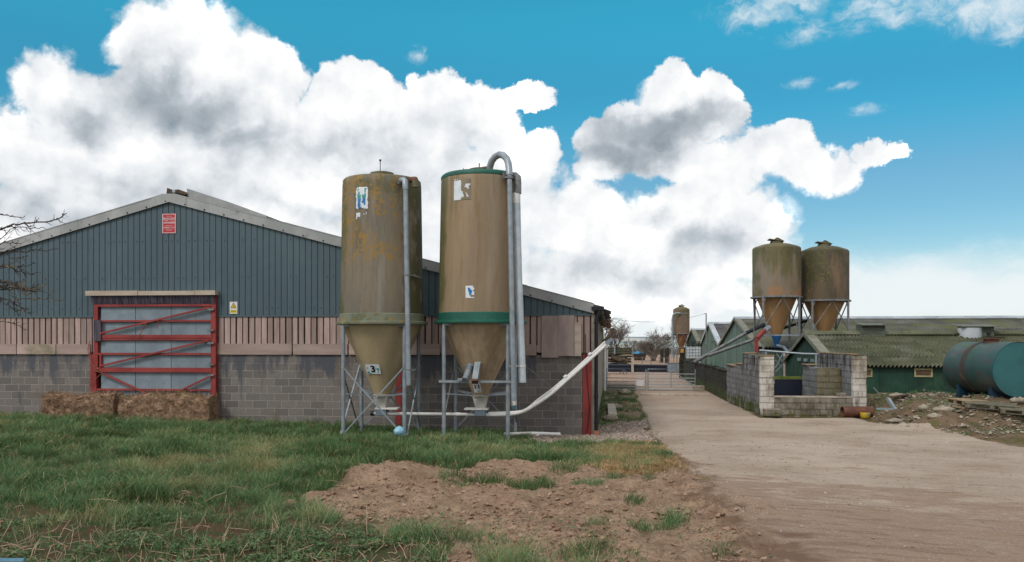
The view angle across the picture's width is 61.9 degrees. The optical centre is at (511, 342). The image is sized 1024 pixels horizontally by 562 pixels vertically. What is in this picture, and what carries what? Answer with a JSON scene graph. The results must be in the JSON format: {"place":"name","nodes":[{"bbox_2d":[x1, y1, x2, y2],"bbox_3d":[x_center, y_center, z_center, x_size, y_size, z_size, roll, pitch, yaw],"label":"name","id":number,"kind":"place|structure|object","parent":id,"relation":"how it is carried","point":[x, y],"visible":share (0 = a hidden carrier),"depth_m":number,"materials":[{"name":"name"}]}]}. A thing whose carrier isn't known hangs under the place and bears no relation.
{"place":"outdoors","nodes":[
{"label":"outdoors","id":0,"kind":"place"},
{"bbox_2d":[0,355,1023,561],"bbox_3d":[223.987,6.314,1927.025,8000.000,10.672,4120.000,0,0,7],"label":"ground","id":1,"kind":"structure","parent":0,"point":[976,418],"depth_m":9.63,"materials":[{"name":"brown soil"}]},
{"bbox_2d":[0,209,66,330],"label":"thorn tree","id":2,"kind":"object","parent":1,"relation":"on","point":[17,285],"visible":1,"depth_m":12.04,"materials":[{"name":"brown plant"}]},
{"bbox_2d":[37,388,123,418],"bbox_3d":[-12.957,1.981,25.771,2.658,1.306,0.942,0,0,7],"label":"straw bale","id":3,"kind":"object","parent":1,"relation":"on","point":[57,403],"visible":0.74,"depth_m":25.55},
{"bbox_2d":[116,389,220,421],"bbox_3d":[-10.245,1.991,25.389,3.163,1.376,1.023,0,0,7],"label":"straw bale","id":4,"kind":"object","parent":1,"relation":"on","point":[176,403],"visible":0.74,"depth_m":25.13},
{"bbox_2d":[0,188,610,434],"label":"livestock barn","id":5,"kind":"structure","parent":1,"relation":"on","point":[143,305],"depth_m":25.82,"materials":[{"name":"grey metal"}]},
{"bbox_2d":[87,304,213,395],"bbox_3d":[-10.971,0.790,25.945,4.032,3.920,0.191,0,0,7],"label":"barn door","id":6,"kind":"structure","parent":5,"relation":"in","point":[173,341],"depth_m":26.00,"materials":[{"name":"red metal"}]},
{"bbox_2d":[162,213,175,233],"bbox_3d":[-10.458,-3.632,26.024,0.438,0.603,0.014,0,0,7],"label":"gable sign","id":7,"kind":"object","parent":5,"relation":"attached to","point":[168,223],"visible":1,"depth_m":26.02,"materials":[{"name":"red metal"}]},
{"bbox_2d":[230,302,236,313],"bbox_3d":[-8.414,-1.052,25.785,0.241,0.362,0.018,0,0,7],"label":"warning sign","id":8,"kind":"object","parent":5,"relation":"attached to","point":[233,307],"visible":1,"depth_m":25.78,"materials":[{"name":"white plastic"}]},
{"bbox_2d":[598,317,621,337],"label":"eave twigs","id":9,"kind":"object","parent":5,"relation":"on","point":[606,321],"visible":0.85,"depth_m":29.49,"materials":[{"name":"brown plant"}]},
{"bbox_2d":[0,413,667,561],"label":"dry stalks","id":10,"kind":"object","parent":1,"relation":"on","point":[62,554],"visible":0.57,"depth_m":7.99,"materials":[{"name":"beige plant"}]},
{"bbox_2d":[0,409,747,561],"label":"meadow grass","id":11,"kind":"structure","parent":1,"relation":"on","point":[329,442],"depth_m":13.50,"materials":[{"name":"green plant"}]},
{"bbox_2d":[335,159,427,436],"bbox_3d":[-3.479,-1.133,22.853,2.450,7.550,2.456,0,0,7],"label":"feed silo","id":12,"kind":"object","parent":1,"relation":"on","point":[381,322],"visible":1,"depth_m":21.95,"materials":[{"name":"metal"}]},
{"bbox_2d":[370,328,614,416],"bbox_3d":[-0.182,0.769,23.317,7.176,2.414,1.504,0,0,-18],"label":"feed auger","id":13,"kind":"object","parent":12,"relation":"attached to","point":[607,340],"visible":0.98,"depth_m":22.96,"materials":[{"name":"white plastic"}]},
{"bbox_2d":[394,426,404,435],"bbox_3d":[-2.852,2.242,21.598,0.281,0.269,0.276,0,0,7],"label":"plastic ball","id":14,"kind":"object","parent":1,"relation":"on","point":[399,430],"visible":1,"depth_m":21.50,"materials":[{"name":"blue plastic"}]},
{"bbox_2d":[434,151,526,439],"bbox_3d":[-0.805,-1.135,22.772,2.554,7.701,2.490,0,0,7],"label":"feed silo","id":15,"kind":"object","parent":1,"relation":"on","point":[481,321],"visible":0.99,"depth_m":21.82,"materials":[{"name":"metal"}]},
{"bbox_2d":[503,432,560,436],"bbox_3d":[0.550,2.525,23.503,1.620,0.151,0.132,0,0,-13],"label":"spare tube","id":16,"kind":"object","parent":1,"relation":"on","point":[537,434],"visible":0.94,"depth_m":23.50,"materials":[{"name":"white plastic"}]},
{"bbox_2d":[602,414,617,420],"bbox_3d":[3.358,2.590,29.244,0.555,0.303,0.441,0,0,7],"label":"stone","id":17,"kind":"object","parent":1,"relation":"on","point":[607,417],"visible":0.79,"depth_m":29.10,"materials":[{"name":"grey stone"}]},
{"bbox_2d":[606,345,632,362],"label":"board fence","id":18,"kind":"object","parent":1,"relation":"on","point":[614,349],"visible":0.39,"depth_m":111.08,"materials":[{"name":"wood"}]},
{"bbox_2d":[604,321,635,352],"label":"bare tree","id":19,"kind":"object","parent":1,"relation":"on","point":[617,335],"visible":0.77,"depth_m":127.07,"materials":[{"name":"grey plant"}]},
{"bbox_2d":[608,354,631,363],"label":"timber pile","id":20,"kind":"object","parent":1,"relation":"on","point":[615,358],"visible":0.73,"depth_m":89.16,"materials":[{"name":"brown wood"}]},
{"bbox_2d":[618,389,631,394],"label":"stone","id":21,"kind":"object","parent":1,"relation":"on","point":[623,391],"visible":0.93,"depth_m":43.99,"materials":[{"name":"grey stone"}]},
{"bbox_2d":[618,336,637,354],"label":"bare tree","id":22,"kind":"object","parent":1,"relation":"on","point":[630,343],"visible":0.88,"depth_m":190.05,"materials":[{"name":"grey plant"}]},
{"bbox_2d":[631,358,633,371],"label":"white post","id":23,"kind":"object","parent":1,"relation":"on","point":[632,364],"visible":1,"depth_m":76.85,"materials":[{"name":"concrete"}]},
{"bbox_2d":[608,364,666,371],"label":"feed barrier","id":24,"kind":"object","parent":1,"relation":"on","point":[637,368],"visible":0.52,"depth_m":77.19,"materials":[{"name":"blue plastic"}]},
{"bbox_2d":[606,344,679,354],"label":"woods","id":25,"kind":"object","parent":1,"relation":"on","point":[675,351],"visible":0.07,"depth_m":207.89,"materials":[{"name":"brown plant"}]},
{"bbox_2d":[634,335,670,360],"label":"bare tree","id":26,"kind":"object","parent":1,"relation":"on","point":[651,351],"visible":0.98,"depth_m":121.93,"materials":[{"name":"brown plant"}]},
{"bbox_2d":[643,326,674,357],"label":"bare tree","id":27,"kind":"object","parent":1,"relation":"on","point":[662,337],"visible":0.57,"depth_m":149.46,"materials":[{"name":"grey plant"}]},
{"bbox_2d":[660,343,671,362],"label":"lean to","id":28,"kind":"object","parent":1,"relation":"on","point":[667,346],"visible":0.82,"depth_m":109.72,"materials":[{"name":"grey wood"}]},
{"bbox_2d":[667,363,678,371],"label":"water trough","id":29,"kind":"object","parent":1,"relation":"on","point":[673,366],"visible":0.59,"depth_m":75.85,"materials":[{"name":"metal"}]},
{"bbox_2d":[640,393,709,395],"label":"concrete sill","id":30,"kind":"structure","parent":1,"relation":"on","point":[655,394],"depth_m":42.49,"materials":[{"name":"beige concrete"}]},
{"bbox_2d":[671,304,689,361],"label":"hopper silo","id":31,"kind":"object","parent":1,"relation":"on","point":[680,329],"visible":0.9,"depth_m":114.11,"materials":[{"name":"metal"}]},
{"bbox_2d":[685,328,705,362],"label":"livestock shed","id":32,"kind":"structure","parent":1,"relation":"on","point":[695,334],"depth_m":98.49,"materials":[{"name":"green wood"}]},
{"bbox_2d":[682,360,726,400],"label":"mossy wall","id":33,"kind":"structure","parent":1,"relation":"on","point":[711,379],"depth_m":45.68,"materials":[{"name":"concrete"}]},
{"bbox_2d":[704,313,706,363],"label":"cable pole","id":34,"kind":"object","parent":1,"relation":"on","point":[706,336],"visible":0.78,"depth_m":74.46,"materials":[{"name":"metal"}]},
{"bbox_2d":[700,322,730,366],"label":"livestock shed","id":35,"kind":"structure","parent":1,"relation":"on","point":[716,331],"depth_m":81.62,"materials":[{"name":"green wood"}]},
{"bbox_2d":[726,363,743,407],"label":"block wall","id":36,"kind":"structure","parent":1,"relation":"on","point":[734,382],"depth_m":36.25,"materials":[{"name":"grey concrete"}]},
{"bbox_2d":[763,408,780,416],"bbox_3d":[9.383,2.520,30.795,0.580,0.280,0.320,0,0,3],"label":"concrete block","id":37,"kind":"object","parent":1,"relation":"on","point":[771,412],"depth_m":30.64,"materials":[{"name":"grey concrete"}]},
{"bbox_2d":[750,238,802,375],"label":"hopper silo","id":38,"kind":"object","parent":1,"relation":"on","point":[776,278],"visible":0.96,"depth_m":50.94,"materials":[{"name":"metal"}]},
{"bbox_2d":[694,319,806,363],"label":"inclined auger","id":39,"kind":"object","parent":38,"relation":"attached to","point":[761,333],"visible":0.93,"depth_m":50.61,"materials":[{"name":"metal"}]},
{"bbox_2d":[759,349,817,365],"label":"rail pipe","id":40,"kind":"object","parent":1,"relation":"on","point":[799,353],"visible":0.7,"depth_m":40.38,"materials":[{"name":"metal"}]},
{"bbox_2d":[742,352,866,417],"bbox_3d":[11.141,1.617,33.464,3.821,2.471,5.361,0,0,7],"label":"block pen","id":41,"kind":"object","parent":1,"relation":"on","point":[812,390],"visible":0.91,"depth_m":31.43,"materials":[{"name":"concrete"}]},
{"bbox_2d":[835,393,845,395],"bbox_3d":[11.869,1.873,30.828,0.340,0.120,0.220,0,0,3],"label":"concrete block","id":42,"kind":"object","parent":41,"relation":"on","point":[840,394],"depth_m":30.72,"materials":[{"name":"grey concrete"}]},
{"bbox_2d":[598,388,1023,435],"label":"verge grass","id":43,"kind":"structure","parent":1,"relation":"on","point":[609,399],"depth_m":32.51,"materials":[{"name":"green plant"}]},
{"bbox_2d":[608,403,616,415],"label":"concrete beam","id":44,"kind":"structure","parent":43,"relation":"on","point":[612,409],"depth_m":31.96,"materials":[{"name":"grey concrete"}]},
{"bbox_2d":[800,240,850,334],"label":"hopper silo","id":45,"kind":"object","parent":1,"relation":"on","point":[825,279],"visible":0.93,"depth_m":51.50,"materials":[{"name":"metal"}]},
{"bbox_2d":[840,406,873,416],"bbox_3d":[12.214,2.450,30.216,1.050,0.388,0.388,0,0,0],"label":"rusty pipe","id":46,"kind":"object","parent":1,"relation":"on","point":[850,411],"visible":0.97,"depth_m":30.06,"materials":[{"name":"metal"}]},
{"bbox_2d":[860,412,869,417],"bbox_3d":[12.416,2.550,30.008,0.340,0.200,0.341,0,0,7],"label":"yellow tub","id":47,"kind":"object","parent":1,"relation":"on","point":[864,415],"visible":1,"depth_m":29.88,"materials":[{"name":"plastic"}]},
{"bbox_2d":[717,315,1023,375],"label":"livestock shed","id":48,"kind":"structure","parent":1,"relation":"on","point":[738,325],"depth_m":61.33,"materials":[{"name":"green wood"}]},
{"bbox_2d":[782,323,1023,393],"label":"livestock shed","id":49,"kind":"structure","parent":1,"relation":"on","point":[904,362],"depth_m":41.81,"materials":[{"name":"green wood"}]},
{"bbox_2d":[867,368,871,376],"bbox_3d":[16.074,1.380,39.062,0.810,0.394,0.030,0,0,7],"label":"window","id":50,"kind":"structure","parent":49,"relation":"in","point":[869,370],"depth_m":39.03,"materials":[{"name":"brown wood"}]},
{"bbox_2d":[914,368,932,376],"bbox_3d":[18.687,1.369,38.758,0.797,0.391,0.030,0,0,7],"label":"window","id":51,"kind":"structure","parent":49,"relation":"in","point":[918,372],"depth_m":38.75,"materials":[{"name":"brown wood"}]},
{"bbox_2d":[927,412,942,418],"bbox_3d":[13.378,2.338,27.002,0.505,0.252,0.326,0,0,7],"label":"rubble lump","id":52,"kind":"object","parent":1,"relation":"on","point":[933,415],"visible":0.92,"depth_m":26.91,"materials":[{"name":"stone"}]},
{"bbox_2d":[868,389,1023,437],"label":"rubble","id":53,"kind":"object","parent":1,"relation":"on","point":[962,425],"visible":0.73,"depth_m":27.35,"materials":[{"name":"stone"}]},
{"bbox_2d":[876,397,896,409],"bbox_3d":[12.507,2.026,28.480,0.635,0.426,0.333,0,0,26],"label":"bent angle iron","id":54,"kind":"object","parent":53,"relation":"on","point":[891,404],"visible":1,"depth_m":28.40,"materials":[{"name":"metal"}]},
{"bbox_2d":[886,418,903,422],"bbox_3d":[12.574,2.557,27.902,0.720,0.180,0.398,0,0,7],"label":"rubble lump","id":55,"kind":"object","parent":53,"relation":"on","point":[896,420],"visible":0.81,"depth_m":27.79,"materials":[{"name":"stone"}]},
{"bbox_2d":[889,392,901,398],"bbox_3d":[13.985,1.928,31.001,0.608,0.234,0.271,0,0,7],"label":"rubble lump","id":56,"kind":"object","parent":53,"relation":"on","point":[896,393],"visible":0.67,"depth_m":30.95,"materials":[{"name":"stone"}]},
{"bbox_2d":[890,394,911,397],"bbox_3d":[13.946,1.902,30.600,1.294,0.096,0.160,0,0,-38],"label":"long plank","id":57,"kind":"object","parent":53,"relation":"on","point":[901,395],"visible":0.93,"depth_m":30.44,"materials":[{"name":"brown wood"}]},
{"bbox_2d":[918,404,929,410],"bbox_3d":[13.472,2.133,27.902,0.374,0.262,0.289,0,0,7],"label":"rubble lump","id":58,"kind":"object","parent":53,"relation":"on","point":[923,407],"visible":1,"depth_m":27.81,"materials":[{"name":"stone"}]},
{"bbox_2d":[910,398,960,405],"bbox_3d":[14.095,1.984,28.450,0.220,0.136,1.849,0,0,-23],"label":"long plank","id":59,"kind":"object","parent":53,"relation":"on","point":[939,402],"visible":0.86,"depth_m":28.12,"materials":[{"name":"grey wood"}]},
{"bbox_2d":[932,405,954,411],"bbox_3d":[13.856,2.152,27.403,0.730,0.280,0.434,0,0,7],"label":"rubble lump","id":60,"kind":"object","parent":53,"relation":"on","point":[942,407],"visible":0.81,"depth_m":27.28,"materials":[{"name":"stone"}]},
{"bbox_2d":[945,398,985,404],"bbox_3d":[15.126,1.961,28.397,1.005,0.213,0.806,0,0,-18],"label":"wooden pallet","id":61,"kind":"object","parent":53,"relation":"on","point":[956,401],"visible":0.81,"depth_m":28.25,"materials":[{"name":"brown wood"}]},
{"bbox_2d":[964,401,1018,411],"bbox_3d":[15.459,2.026,27.596,1.509,0.278,1.205,0,0,24],"label":"wooden pallet","id":62,"kind":"object","parent":53,"relation":"on","point":[990,405],"visible":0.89,"depth_m":27.33,"materials":[{"name":"grey wood"}]},
{"bbox_2d":[995,406,1023,414],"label":"wooden pallet","id":63,"kind":"object","parent":53,"relation":"on","point":[1004,409],"visible":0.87,"depth_m":26.55,"materials":[{"name":"grey wood"}]},
{"bbox_2d":[1010,397,1019,402],"bbox_3d":[16.453,1.894,27.902,0.365,0.243,0.235,0,0,7],"label":"rubble lump","id":64,"kind":"object","parent":53,"relation":"on","point":[1014,400],"visible":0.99,"depth_m":27.82,"materials":[{"name":"stone"}]},
{"bbox_2d":[943,332,1023,398],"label":"fuel tank","id":65,"kind":"object","parent":1,"relation":"on","point":[993,366],"visible":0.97,"depth_m":29.09,"materials":[{"name":"teal metal"}]},
{"bbox_2d":[1018,397,1023,403],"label":"rubble lump","id":66,"kind":"object","parent":1,"relation":"on","point":[1021,400],"visible":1,"depth_m":27.82,"materials":[{"name":"stone"}]},
{"bbox_2d":[0,0,1023,336],"label":"sky","id":67,"kind":"structure","parent":0,"point":[653,145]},
{"bbox_2d":[284,458,783,561],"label":"bare soil","id":68,"kind":"structure","parent":0,"point":[692,552],"depth_m":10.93,"materials":[{"name":"brown soil"}]},
{"bbox_2d":[0,497,771,561],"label":"ground weeds","id":69,"kind":"object","parent":68,"relation":"on","point":[314,530],"visible":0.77,"depth_m":8.07,"materials":[{"name":"green plant"}]},
{"bbox_2d":[0,558,25,561],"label":"blue pipe","id":70,"kind":"object","parent":69,"relation":"on","point":[13,559],"visible":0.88,"depth_m":6.83,"materials":[{"name":"plastic"}]},
{"bbox_2d":[511,402,662,442],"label":"gravel","id":71,"kind":"structure","parent":0,"point":[620,431],"depth_m":24.59,"materials":[{"name":"grey gravel"}]},
{"bbox_2d":[557,440,691,475],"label":"dead grass","id":72,"kind":"structure","parent":0,"point":[637,469],"depth_m":16.65,"materials":[{"name":"brown plant"}]},
{"bbox_2d":[633,354,645,359],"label":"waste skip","id":73,"kind":"object","parent":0,"point":[637,356],"visible":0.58,"depth_m":127.19,"materials":[{"name":"brown metal"}]},
{"bbox_2d":[604,336,687,349],"bbox_3d":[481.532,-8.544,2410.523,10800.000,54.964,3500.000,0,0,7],"label":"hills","id":74,"kind":"structure","parent":0,"point":[632,339],"depth_m":2277.07,"materials":[{"name":"grey"}]},
{"bbox_2d":[680,348,684,357],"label":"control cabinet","id":75,"kind":"object","parent":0,"point":[682,352],"visible":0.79,"depth_m":99.95,"materials":[{"name":"orange metal"}]},
{"bbox_2d":[635,374,1023,561],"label":"track","id":76,"kind":"structure","parent":0,"point":[931,503],"depth_m":14.25,"materials":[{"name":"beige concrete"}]},
{"bbox_2d":[606,368,645,389],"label":"field gate","id":77,"kind":"structure","parent":76,"relation":"on","point":[623,370],"depth_m":47.18,"materials":[{"name":"metal"}]},
{"bbox_2d":[636,380,643,385],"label":"notice board","id":78,"kind":"object","parent":77,"relation":"attached to","point":[639,382],"visible":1,"depth_m":47.04,"materials":[{"name":"white plastic"}]},
{"bbox_2d":[647,369,695,389],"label":"field gate","id":79,"kind":"structure","parent":76,"relation":"on","point":[648,381],"depth_m":46.85,"materials":[{"name":"metal"}]},
{"bbox_2d":[679,358,685,377],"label":"gate pier","id":80,"kind":"structure","parent":76,"relation":"on","point":[680,366],"depth_m":62.51,"materials":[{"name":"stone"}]},
{"bbox_2d":[693,385,704,390],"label":"gate stop block","id":81,"kind":"object","parent":76,"relation":"on","point":[699,388],"depth_m":46.53,"materials":[{"name":"concrete"}]},
{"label":"ibc tank","id":82,"kind":"object","parent":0,"visible":0},
{"bbox_2d":[685,346,700,360],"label":"ibc tank","id":83,"kind":"object","parent":82,"relation":"on","point":[693,353],"visible":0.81,"depth_m":69.53,"materials":[{"name":"white plastic"}]},
{"bbox_2d":[686,341,700,345],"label":"pallet stack","id":84,"kind":"object","parent":83,"relation":"on","point":[687,342],"visible":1,"depth_m":69.53,"materials":[{"name":"brown wood"}]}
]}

